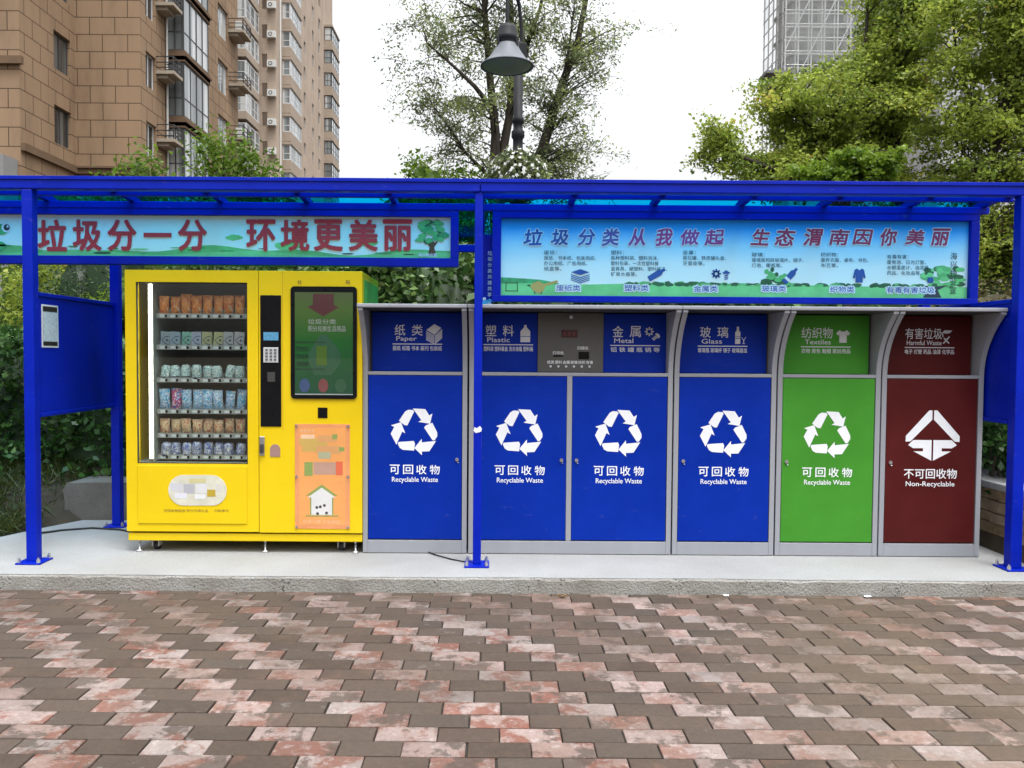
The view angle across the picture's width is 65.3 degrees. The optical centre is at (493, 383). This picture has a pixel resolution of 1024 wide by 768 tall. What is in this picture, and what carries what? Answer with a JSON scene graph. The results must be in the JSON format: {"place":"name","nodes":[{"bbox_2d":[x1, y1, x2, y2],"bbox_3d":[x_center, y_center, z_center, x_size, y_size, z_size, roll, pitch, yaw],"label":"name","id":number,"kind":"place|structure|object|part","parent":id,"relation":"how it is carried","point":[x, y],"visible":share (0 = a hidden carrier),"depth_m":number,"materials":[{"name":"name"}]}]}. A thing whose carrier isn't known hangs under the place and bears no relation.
{"place":"outdoors","nodes":[
{"label":"outdoors","id":0,"kind":"place"},
{"bbox_2d":[0,0,251,307],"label":"apartment block","id":1,"kind":"structure","parent":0,"point":[86,86],"depth_m":33.10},
{"bbox_2d":[53,31,66,75],"bbox_3d":[-17.488,-13.253,32.078,0.060,1.500,1.250,0,2,0],"label":"window","id":2,"kind":"structure","parent":1,"relation":"in","point":[60,44],"depth_m":32.24,"materials":[{"name":"glass"}]},
{"bbox_2d":[54,106,67,147],"bbox_3d":[-17.508,-10.335,32.182,0.060,1.500,1.250,0,2,0],"label":"window","id":3,"kind":"structure","parent":1,"relation":"in","point":[60,117],"depth_m":32.35,"materials":[{"name":"glass"}]},
{"bbox_2d":[145,0,151,20],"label":"window","id":4,"kind":"structure","parent":1,"relation":"in","point":[148,3],"depth_m":34.19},
{"bbox_2d":[146,53,152,89],"bbox_3d":[-14.787,-13.331,34.101,0.060,1.450,1.000,0,2,0],"label":"window","id":5,"kind":"structure","parent":1,"relation":"in","point":[149,61],"depth_m":34.32,"materials":[{"name":"glass"}]},
{"bbox_2d":[146,123,153,157],"bbox_3d":[-14.808,-10.413,34.205,0.060,1.450,1.000,0,2,0],"label":"window","id":6,"kind":"structure","parent":1,"relation":"in","point":[149,129],"depth_m":34.37,"materials":[{"name":"glass"}]},
{"bbox_2d":[218,115,225,146],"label":"window","id":7,"kind":"structure","parent":1,"relation":"in","point":[221,123],"depth_m":43.55,"materials":[{"name":"glass"}]},
{"bbox_2d":[218,60,225,95],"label":"window","id":8,"kind":"structure","parent":1,"relation":"in","point":[221,69],"depth_m":43.36,"materials":[{"name":"glass"}]},
{"bbox_2d":[218,5,225,41],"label":"window","id":9,"kind":"structure","parent":1,"relation":"in","point":[221,15],"depth_m":43.28,"materials":[{"name":"glass"}]},
{"bbox_2d":[238,0,339,202],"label":"apartment tower","id":10,"kind":"structure","parent":0,"point":[288,61],"depth_m":93.33,"materials":[{"name":"concrete"}]},
{"bbox_2d":[0,590,1023,767],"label":"pavement","id":11,"kind":"structure","parent":0,"point":[89,678],"depth_m":3.82,"materials":[{"name":"brick"}]},
{"bbox_2d":[0,520,1023,581],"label":"concrete slab","id":12,"kind":"structure","parent":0,"point":[96,552],"depth_m":5.57,"materials":[{"name":"concrete"}]},
{"bbox_2d":[42,527,131,533],"bbox_3d":[-3.120,1.189,6.462,1.028,0.020,0.246,0,2,0],"label":"cable","id":13,"kind":"object","parent":12,"relation":"on","point":[85,528],"visible":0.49,"depth_m":6.52,"materials":[{"name":"black rubber"}]},
{"bbox_2d":[125,270,377,552],"bbox_3d":[-1.802,0.194,6.158,1.709,2.047,0.826,0,2,0],"label":"vending machine","id":14,"kind":"object","parent":12,"relation":"on","point":[295,473],"visible":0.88,"depth_m":5.78,"materials":[{"name":"yellow metal"}]},
{"bbox_2d":[158,296,168,312],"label":"snack bag","id":15,"kind":"object","parent":14,"relation":"on","point":[163,303],"visible":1,"depth_m":5.86,"materials":[{"name":"plastic"}]},
{"bbox_2d":[159,389,169,408],"bbox_3d":[-2.426,0.118,5.895,0.079,0.168,0.051,-1,7,-7],"label":"refill bag","id":16,"kind":"object","parent":14,"relation":"on","point":[164,394],"visible":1,"depth_m":5.88,"materials":[{"name":"plastic"}]},
{"bbox_2d":[160,331,169,344],"bbox_3d":[-2.417,-0.327,5.895,0.074,0.118,0.023,5,7,0],"label":"packet","id":17,"kind":"object","parent":14,"relation":"on","point":[165,337],"visible":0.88,"depth_m":5.88},
{"bbox_2d":[160,418,169,432],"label":"snack bag","id":18,"kind":"object","parent":14,"relation":"on","point":[164,425],"visible":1,"depth_m":5.89,"materials":[{"name":"plastic"}]},
{"bbox_2d":[160,365,170,378],"bbox_3d":[-2.415,-0.083,5.894,0.075,0.111,0.077,1,-5,28],"label":"tissue roll","id":19,"kind":"object","parent":14,"relation":"on","point":[165,370],"visible":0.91,"depth_m":5.86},
{"bbox_2d":[161,441,171,456],"bbox_3d":[-2.414,0.484,5.899,0.077,0.110,0.075,14,12,25],"label":"tissue roll","id":20,"kind":"object","parent":14,"relation":"on","point":[165,449],"visible":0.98,"depth_m":5.87,"materials":[{"name":"paper"}]},
{"bbox_2d":[170,297,180,312],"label":"snack bag","id":21,"kind":"object","parent":14,"relation":"on","point":[176,301],"visible":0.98,"depth_m":5.87,"materials":[{"name":"plastic"}]},
{"bbox_2d":[170,331,180,344],"bbox_3d":[-2.341,-0.326,5.880,0.074,0.118,0.023,3,8,1],"label":"packet","id":22,"kind":"object","parent":14,"relation":"on","point":[175,338],"visible":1,"depth_m":5.87},
{"bbox_2d":[170,365,180,378],"bbox_3d":[-2.349,-0.082,5.897,0.077,0.110,0.075,-12,-9,32],"label":"tissue roll","id":23,"kind":"object","parent":14,"relation":"on","point":[175,370],"visible":0.89,"depth_m":5.87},
{"bbox_2d":[171,419,180,432],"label":"snack bag","id":24,"kind":"object","parent":14,"relation":"on","point":[176,425],"visible":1,"depth_m":5.89,"materials":[{"name":"plastic"}]},
{"bbox_2d":[171,388,181,408],"bbox_3d":[-2.346,0.116,5.917,0.059,0.171,0.061,2,3,42],"label":"refill bag","id":25,"kind":"object","parent":14,"relation":"on","point":[176,398],"visible":0.96,"depth_m":5.90,"materials":[{"name":"plastic"}]},
{"bbox_2d":[171,442,181,453],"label":"tissue roll","id":26,"kind":"object","parent":14,"relation":"on","point":[176,447],"visible":0.88,"depth_m":5.89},
{"bbox_2d":[181,418,190,432],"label":"snack bag","id":27,"kind":"object","parent":14,"relation":"on","point":[186,425],"visible":1,"depth_m":5.89,"materials":[{"name":"plastic"}]},
{"bbox_2d":[181,365,190,377],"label":"tissue roll","id":28,"kind":"object","parent":14,"relation":"on","point":[185,371],"visible":0.84,"depth_m":5.88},
{"bbox_2d":[181,389,191,408],"bbox_3d":[-2.267,0.121,5.904,0.079,0.163,0.050,-1,6,-2],"label":"refill bag","id":29,"kind":"object","parent":14,"relation":"on","point":[186,394],"visible":1,"depth_m":5.89,"materials":[{"name":"plastic"}]},
{"bbox_2d":[181,294,191,312],"bbox_3d":[-2.261,-0.580,5.880,0.079,0.167,0.052,0,0,-7],"label":"snack bag","id":30,"kind":"object","parent":14,"relation":"on","point":[186,301],"visible":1,"depth_m":5.87,"materials":[{"name":"plastic"}]},
{"bbox_2d":[182,332,190,344],"bbox_3d":[-2.262,-0.326,5.897,0.074,0.118,0.023,3,3,5],"label":"packet","id":31,"kind":"object","parent":14,"relation":"on","point":[186,337],"visible":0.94,"depth_m":5.89},
{"bbox_2d":[182,442,191,455],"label":"tissue roll","id":32,"kind":"object","parent":14,"relation":"on","point":[186,448],"visible":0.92,"depth_m":5.88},
{"bbox_3d":[-2.177,0.126,5.788,0.958,1.891,0.061,0,2,0],"label":"glazed door","id":33,"kind":"part","parent":14,"relation":"part of","materials":[{"name":"yellow metal"}]},
{"bbox_2d":[191,295,201,313],"bbox_3d":[-2.184,-0.573,5.877,0.059,0.156,0.063,2,3,41],"label":"snack bag","id":34,"kind":"object","parent":14,"relation":"on","point":[196,302],"visible":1,"depth_m":5.86,"materials":[{"name":"plastic"}]},
{"bbox_2d":[191,332,201,344],"bbox_3d":[-2.186,-0.325,5.883,0.074,0.118,0.023,0,0,1],"label":"packet","id":35,"kind":"object","parent":14,"relation":"on","point":[196,338],"visible":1,"depth_m":5.87},
{"bbox_2d":[191,365,201,379],"bbox_3d":[-2.186,-0.084,5.885,0.076,0.115,0.075,1,6,20],"label":"tissue roll","id":36,"kind":"object","parent":14,"relation":"on","point":[196,371],"visible":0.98,"depth_m":5.85,"materials":[{"name":"paper"}]},
{"bbox_2d":[192,441,202,453],"bbox_3d":[-2.194,0.482,5.913,0.075,0.114,0.076,-5,11,-43],"label":"tissue roll","id":37,"kind":"object","parent":14,"relation":"on","point":[197,447],"visible":0.91,"depth_m":5.88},
{"bbox_2d":[192,419,202,432],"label":"snack bag","id":38,"kind":"object","parent":14,"relation":"on","point":[197,425],"visible":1,"depth_m":5.89,"materials":[{"name":"plastic"}]},
{"bbox_2d":[193,389,202,408],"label":"refill bag","id":39,"kind":"object","parent":14,"relation":"on","point":[197,398],"visible":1,"depth_m":5.89,"materials":[{"name":"plastic"}]},
{"bbox_2d":[202,332,212,344],"bbox_3d":[-2.105,-0.324,5.875,0.074,0.118,0.023,3,7,4],"label":"packet","id":40,"kind":"object","parent":14,"relation":"on","point":[207,338],"visible":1,"depth_m":5.86},
{"bbox_2d":[202,389,212,408],"bbox_3d":[-2.113,0.122,5.901,0.062,0.165,0.060,2,3,42],"label":"refill bag","id":41,"kind":"object","parent":14,"relation":"on","point":[207,398],"visible":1,"depth_m":5.89,"materials":[{"name":"plastic"}]},
{"bbox_2d":[203,295,212,313],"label":"snack bag","id":42,"kind":"object","parent":14,"relation":"on","point":[207,301],"visible":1,"depth_m":5.87,"materials":[{"name":"plastic"}]},
{"bbox_2d":[203,365,212,377],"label":"tissue roll","id":43,"kind":"object","parent":14,"relation":"on","point":[207,371],"visible":0.81,"depth_m":5.87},
{"bbox_2d":[203,419,212,432],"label":"snack bag","id":44,"kind":"object","parent":14,"relation":"on","point":[207,425],"visible":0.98,"depth_m":5.90,"materials":[{"name":"plastic"}]},
{"bbox_2d":[204,441,213,454],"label":"tissue roll","id":45,"kind":"object","parent":14,"relation":"on","point":[208,447],"visible":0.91,"depth_m":5.89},
{"bbox_2d":[212,390,222,408],"bbox_3d":[-2.036,0.126,5.901,0.079,0.158,0.052,-3,3,-4],"label":"refill bag","id":46,"kind":"object","parent":14,"relation":"on","point":[217,399],"visible":1,"depth_m":5.89,"materials":[{"name":"plastic"}]},
{"bbox_2d":[212,366,222,379],"bbox_3d":[-2.038,-0.080,5.889,0.075,0.109,0.077,-2,1,20],"label":"tissue roll","id":47,"kind":"object","parent":14,"relation":"on","point":[216,372],"visible":0.94,"depth_m":5.86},
{"bbox_2d":[213,332,222,344],"bbox_3d":[-2.025,-0.324,5.891,0.074,0.118,0.023,5,1,-1],"label":"packet","id":48,"kind":"object","parent":14,"relation":"on","point":[218,338],"visible":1,"depth_m":5.88},
{"bbox_2d":[213,296,223,313],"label":"snack bag","id":49,"kind":"object","parent":14,"relation":"on","point":[218,301],"visible":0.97,"depth_m":5.87,"materials":[{"name":"plastic"}]},
{"bbox_2d":[213,420,223,432],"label":"snack bag","id":50,"kind":"object","parent":14,"relation":"on","point":[218,426],"visible":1,"depth_m":5.90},
{"bbox_2d":[214,442,224,454],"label":"tissue roll","id":51,"kind":"object","parent":14,"relation":"on","point":[218,448],"visible":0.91,"depth_m":5.89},
{"bbox_2d":[223,295,233,313],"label":"snack bag","id":52,"kind":"object","parent":14,"relation":"on","point":[228,301],"visible":0.93,"depth_m":5.87,"materials":[{"name":"plastic"}]},
{"bbox_2d":[223,332,233,344],"bbox_3d":[-1.948,-0.323,5.875,0.074,0.118,0.023,3,8,-1],"label":"packet","id":53,"kind":"object","parent":14,"relation":"on","point":[228,338],"visible":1,"depth_m":5.86},
{"bbox_2d":[223,442,233,454],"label":"tissue roll","id":54,"kind":"object","parent":14,"relation":"on","point":[228,448],"visible":0.91,"depth_m":5.88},
{"bbox_2d":[224,418,233,432],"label":"snack bag","id":55,"kind":"object","parent":14,"relation":"on","point":[229,425],"visible":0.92,"depth_m":5.91,"materials":[{"name":"plastic"}]},
{"bbox_2d":[224,365,235,377],"bbox_3d":[-1.943,-0.082,5.906,0.076,0.116,0.075,12,1,-14],"label":"tissue roll","id":56,"kind":"object","parent":14,"relation":"on","point":[230,370],"visible":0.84,"depth_m":5.88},
{"bbox_2d":[225,390,235,408],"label":"refill bag","id":57,"kind":"object","parent":14,"relation":"on","point":[230,399],"visible":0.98,"depth_m":5.89,"materials":[{"name":"plastic"}]},
{"bbox_2d":[234,296,244,313],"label":"snack bag","id":58,"kind":"object","parent":14,"relation":"on","point":[239,302],"visible":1,"depth_m":5.86,"materials":[{"name":"plastic"}]},
{"bbox_2d":[234,332,244,344],"bbox_3d":[-1.868,-0.323,5.875,0.074,0.118,0.023,5,6,2],"label":"packet","id":59,"kind":"object","parent":14,"relation":"on","point":[239,338],"visible":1,"depth_m":5.86},
{"bbox_2d":[235,419,244,432],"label":"snack bag","id":60,"kind":"object","parent":14,"relation":"on","point":[240,425],"visible":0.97,"depth_m":5.90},
{"bbox_2d":[235,366,244,377],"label":"tissue roll","id":61,"kind":"object","parent":14,"relation":"on","point":[239,371],"visible":0.86,"depth_m":5.88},
{"bbox_2d":[235,443,246,454],"bbox_3d":[-1.870,0.489,5.919,0.075,0.105,0.077,4,-3,27],"label":"tissue roll","id":62,"kind":"object","parent":14,"relation":"on","point":[241,448],"visible":0.95,"depth_m":5.89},
{"bbox_2d":[236,389,246,408],"bbox_3d":[-1.867,0.122,5.919,0.079,0.165,0.052,4,0,9],"label":"refill bag","id":63,"kind":"object","parent":14,"relation":"on","point":[241,397],"visible":0.94,"depth_m":5.90,"materials":[{"name":"plastic"}]},
{"bbox_3d":[-1.322,0.135,5.793,0.746,1.897,0.051,0,2,0],"label":"control door","id":64,"kind":"part","parent":14,"relation":"part of","materials":[{"name":"yellow metal"}]},
{"bbox_2d":[318,408,326,417],"bbox_3d":[-1.234,0.208,5.769,0.070,0.076,0.004,0,2,0],"label":"scanner window","id":65,"kind":"structure","parent":14,"relation":"in","point":[322,412],"depth_m":5.77,"materials":[{"name":"glass"}]},
{"bbox_2d":[357,303,468,552],"bbox_3d":[-0.570,0.328,6.018,0.768,1.801,0.915,0,2,0],"label":"recycling bin","id":66,"kind":"object","parent":12,"relation":"on","point":[415,428],"visible":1,"depth_m":5.82,"materials":[{"name":"grey metal"}]},
{"bbox_2d":[368,375,461,538],"bbox_3d":[-0.572,0.536,5.823,0.680,1.196,0.032,0,2,0],"label":"door","id":67,"kind":"structure","parent":66,"relation":"in","point":[415,422],"depth_m":5.82,"materials":[{"name":"blue metal"}]},
{"bbox_2d":[428,552,464,561],"bbox_3d":[-0.328,1.238,5.700,0.423,0.014,0.032,2,3,42],"label":"cable","id":68,"kind":"object","parent":12,"relation":"on","point":[446,557],"visible":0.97,"depth_m":5.69,"materials":[{"name":"black rubber"}]},
{"bbox_2d":[0,175,1023,571],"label":"shelter","id":69,"kind":"object","parent":12,"relation":"on","point":[80,369],"visible":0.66,"depth_m":5.49,"materials":[{"name":"blue metal"}]},
{"bbox_2d":[41,304,58,347],"bbox_3d":[-3.136,-0.408,5.650,0.005,0.300,0.210,0,2,0],"label":"notice","id":70,"kind":"object","parent":69,"relation":"attached to","point":[49,323],"visible":1,"depth_m":5.64,"materials":[{"name":"paper"}]},
{"bbox_2d":[0,207,458,267],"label":"banner sign","id":71,"kind":"object","parent":69,"relation":"attached to","point":[247,237],"visible":1,"depth_m":5.98,"materials":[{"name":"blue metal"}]},
{"bbox_2d":[483,235,491,303],"bbox_3d":[-0.050,-0.855,6.095,0.088,0.565,0.017,0,2,0],"label":"strip sign","id":72,"kind":"object","parent":69,"relation":"attached to","point":[487,269],"visible":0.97,"depth_m":6.09,"materials":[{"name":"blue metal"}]},
{"bbox_2d":[492,211,979,304],"bbox_3d":[1.807,-0.950,5.997,3.630,0.687,0.085,0,2,0],"label":"banner sign","id":73,"kind":"object","parent":69,"relation":"attached to","point":[734,258],"visible":1,"depth_m":5.99,"materials":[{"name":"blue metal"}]},
{"bbox_2d":[468,304,682,554],"bbox_3d":[0.560,0.335,6.018,1.489,1.801,0.915,0,2,0],"label":"recycling bin","id":74,"kind":"object","parent":12,"relation":"on","point":[577,403],"visible":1,"depth_m":5.82,"materials":[{"name":"grey metal"}]},
{"bbox_2d":[481,376,566,539],"bbox_3d":[0.193,0.541,5.823,0.670,1.196,0.032,0,2,0],"label":"door","id":75,"kind":"structure","parent":74,"relation":"in","point":[523,471],"depth_m":5.82,"materials":[{"name":"blue metal"}]},
{"bbox_2d":[571,377,666,540],"bbox_3d":[0.914,0.546,5.823,0.688,1.196,0.032,0,2,0],"label":"door","id":76,"kind":"structure","parent":74,"relation":"in","point":[619,424],"depth_m":5.82,"materials":[{"name":"blue metal"}]},
{"bbox_2d":[670,306,790,554],"bbox_3d":[1.680,0.343,6.018,0.751,1.801,0.915,0,2,0],"label":"recycling bin","id":77,"kind":"object","parent":12,"relation":"on","point":[723,424],"visible":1,"depth_m":5.82,"materials":[{"name":"grey metal"}]},
{"bbox_2d":[677,377,770,540],"bbox_3d":[1.678,0.552,5.823,0.662,1.196,0.032,0,2,0],"label":"door","id":78,"kind":"structure","parent":77,"relation":"in","point":[724,429],"depth_m":5.82,"materials":[{"name":"blue metal"}]},
{"bbox_2d":[773,306,899,555],"bbox_3d":[2.434,0.348,6.018,0.757,1.801,0.915,0,2,0],"label":"recycling bin","id":79,"kind":"object","parent":12,"relation":"on","point":[828,390],"visible":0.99,"depth_m":5.82,"materials":[{"name":"grey metal"}]},
{"bbox_2d":[780,378,874,541],"bbox_3d":[2.433,0.557,5.823,0.667,1.196,0.032,0,2,0],"label":"door","id":80,"kind":"structure","parent":79,"relation":"in","point":[828,423],"depth_m":5.82,"materials":[{"name":"green metal"}]},
{"bbox_2d":[877,307,1007,556],"bbox_3d":[3.186,0.354,6.018,0.748,1.801,0.915,0,2,0],"label":"recycling bin","id":81,"kind":"object","parent":12,"relation":"on","point":[931,419],"visible":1,"depth_m":5.82,"materials":[{"name":"grey metal"}]},
{"bbox_2d":[883,379,977,542],"bbox_3d":[3.184,0.562,5.823,0.657,1.196,0.032,0,2,0],"label":"door","id":82,"kind":"structure","parent":81,"relation":"in","point":[930,445],"depth_m":5.82,"materials":[{"name":"red metal"}]},
{"bbox_2d":[0,465,1023,562],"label":"soil bed","id":83,"kind":"object","parent":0,"point":[991,541],"depth_m":6.92,"materials":[{"name":"soil"}]},
{"bbox_2d":[0,265,66,328],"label":"bush","id":84,"kind":"object","parent":83,"relation":"on","point":[14,302],"visible":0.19,"depth_m":9.81,"materials":[{"name":"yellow plant"}]},
{"bbox_2d":[0,452,99,536],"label":"grass","id":85,"kind":"structure","parent":83,"relation":"on","point":[11,525],"depth_m":7.13,"materials":[{"name":"plant"}]},
{"bbox_2d":[0,317,126,479],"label":"hedge","id":86,"kind":"object","parent":83,"relation":"on","point":[82,435],"visible":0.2,"depth_m":7.44,"materials":[{"name":"green plant"}]},
{"bbox_2d":[53,171,116,270],"bbox_3d":[-6.016,-1.210,11.739,1.372,3.703,1.221,0,2,0],"label":"young tree","id":87,"kind":"object","parent":83,"relation":"on","point":[73,198],"visible":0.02,"depth_m":11.66,"materials":[{"name":"green plant"}]},
{"bbox_2d":[38,196,166,337],"bbox_3d":[-4.723,-0.695,9.706,1.827,3.101,1.635,0,2,0],"label":"bush","id":88,"kind":"object","parent":83,"relation":"on","point":[91,279],"visible":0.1,"depth_m":9.41,"materials":[{"name":"green plant"}]},
{"bbox_2d":[78,268,139,333],"bbox_3d":[-4.252,-0.303,8.928,1.684,2.121,1.122,1,2,20],"label":"bush","id":89,"kind":"object","parent":83,"relation":"on","point":[107,298],"visible":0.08,"depth_m":8.71,"materials":[{"name":"green plant"}]},
{"bbox_2d":[0,196,251,333],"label":"shrub","id":90,"kind":"object","parent":83,"relation":"on","point":[5,293],"visible":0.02,"depth_m":11.15,"materials":[{"name":"green plant"}]},
{"bbox_2d":[89,136,175,201],"bbox_3d":[-5.290,-1.518,11.990,1.465,4.309,1.187,0,2,0],"label":"young tree","id":91,"kind":"object","parent":83,"relation":"on","point":[136,166],"visible":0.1,"depth_m":11.86,"materials":[{"name":"green plant"}]},
{"bbox_2d":[177,114,268,201],"bbox_3d":[-4.114,-1.692,12.233,1.124,4.657,1.336,1,2,15],"label":"young tree","id":92,"kind":"object","parent":83,"relation":"on","point":[225,158],"visible":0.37,"depth_m":11.95,"materials":[{"name":"green plant"}]},
{"bbox_2d":[201,139,297,201],"bbox_3d":[-3.691,-1.593,12.487,1.665,4.446,1.054,0,2,-15],"label":"young tree","id":93,"kind":"object","parent":83,"relation":"on","point":[265,172],"visible":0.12,"depth_m":12.34,"materials":[{"name":"green plant"}]},
{"bbox_2d":[380,146,501,244],"bbox_3d":[-0.882,-1.416,11.937,2.216,4.277,1.865,0,2,0],"label":"shrub","id":94,"kind":"object","parent":83,"relation":"on","point":[467,225],"visible":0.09,"depth_m":11.83,"materials":[{"name":"green plant"}]},
{"bbox_2d":[163,229,841,306],"bbox_3d":[0.169,-0.341,8.216,6.968,2.707,2.247,0,2,0],"label":"hedge","id":95,"kind":"object","parent":83,"relation":"on","point":[412,285],"visible":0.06,"depth_m":7.75,"materials":[{"name":"green plant"}]},
{"bbox_2d":[480,0,533,203],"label":"street lamp","id":96,"kind":"object","parent":83,"relation":"on","point":[507,56],"visible":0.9,"depth_m":7.87,"materials":[{"name":"metal"}]},
{"bbox_2d":[485,145,552,203],"bbox_3d":[0.263,-2.156,8.328,0.731,0.642,0.681,0,2,0],"label":"flower ball","id":97,"kind":"object","parent":96,"relation":"attached to","point":[495,170],"visible":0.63,"depth_m":8.15,"materials":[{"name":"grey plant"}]},
{"bbox_2d":[371,0,676,240],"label":"willow tree","id":98,"kind":"object","parent":83,"relation":"on","point":[544,149],"visible":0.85,"depth_m":12.25,"materials":[{"name":"green plant"}]},
{"bbox_2d":[675,0,970,206],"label":"ginkgo tree","id":99,"kind":"object","parent":83,"relation":"on","point":[850,113],"visible":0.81,"depth_m":11.86,"materials":[{"name":"green plant"}]},
{"bbox_2d":[786,143,913,306],"bbox_3d":[4.575,-1.142,10.572,1.545,3.894,1.337,0,2,0],"label":"ginkgo tree","id":100,"kind":"object","parent":83,"relation":"on","point":[858,164],"visible":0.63,"depth_m":10.17,"materials":[{"name":"green plant"}]},
{"bbox_2d":[828,202,1012,306],"bbox_3d":[6.255,-0.957,11.297,5.028,3.519,2.010,0,2,-4],"label":"shrub","id":101,"kind":"object","parent":83,"relation":"on","point":[997,286],"visible":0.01,"depth_m":10.98,"materials":[{"name":"green plant"}]},
{"bbox_2d":[877,0,1023,294],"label":"ginkgo tree","id":102,"kind":"object","parent":83,"relation":"on","point":[1001,59],"visible":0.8,"depth_m":10.74,"materials":[{"name":"green plant"}]},
{"bbox_2d":[907,270,1011,306],"bbox_3d":[5.989,-0.237,9.149,3.162,2.120,1.638,0,2,0],"label":"bush","id":103,"kind":"object","parent":83,"relation":"on","point":[985,297],"visible":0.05,"depth_m":9.01,"materials":[{"name":"green plant"}]},
{"bbox_2d":[981,421,1007,494],"bbox_3d":[4.281,0.265,6.251,1.940,1.552,1.732,0,2,0],"label":"bush","id":104,"kind":"object","parent":83,"relation":"on","point":[999,450],"visible":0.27,"depth_m":6.29,"materials":[{"name":"green plant"}]},
{"bbox_2d":[981,423,1007,472],"bbox_3d":[5.843,0.072,7.287,4.688,1.718,2.024,0,2,0],"label":"hedge","id":105,"kind":"object","parent":83,"relation":"on","point":[987,465],"visible":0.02,"depth_m":6.84,"materials":[{"name":"green plant"}]},
{"bbox_2d":[333,0,775,233],"label":"sky","id":106,"kind":"structure","parent":0,"point":[716,45],"materials":[{"name":"white"}]},
{"bbox_2d":[758,0,888,206],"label":"unfinished tower","id":107,"kind":"structure","parent":0,"point":[808,32],"depth_m":93.49,"materials":[{"name":"metal"}]},
{"bbox_2d":[903,0,1023,217],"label":"apartment block","id":108,"kind":"structure","parent":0,"point":[928,204],"depth_m":59.55,"materials":[{"name":"concrete"}]},
{"label":"ground","id":109,"kind":"structure","parent":0,"visible":0},
{"bbox_2d":[63,476,126,519],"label":"planter wall","id":110,"kind":"structure","parent":109,"relation":"on","point":[88,498],"depth_m":6.94,"materials":[{"name":"concrete"}]},
{"bbox_2d":[0,575,1023,597],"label":"kerb","id":111,"kind":"structure","parent":109,"relation":"on","point":[627,587],"depth_m":5.21,"materials":[{"name":"concrete"}]},
{"bbox_2d":[980,468,1023,545],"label":"stone wall","id":112,"kind":"structure","parent":109,"relation":"on","point":[992,512],"depth_m":6.16,"materials":[{"name":"stone"}]}
]}

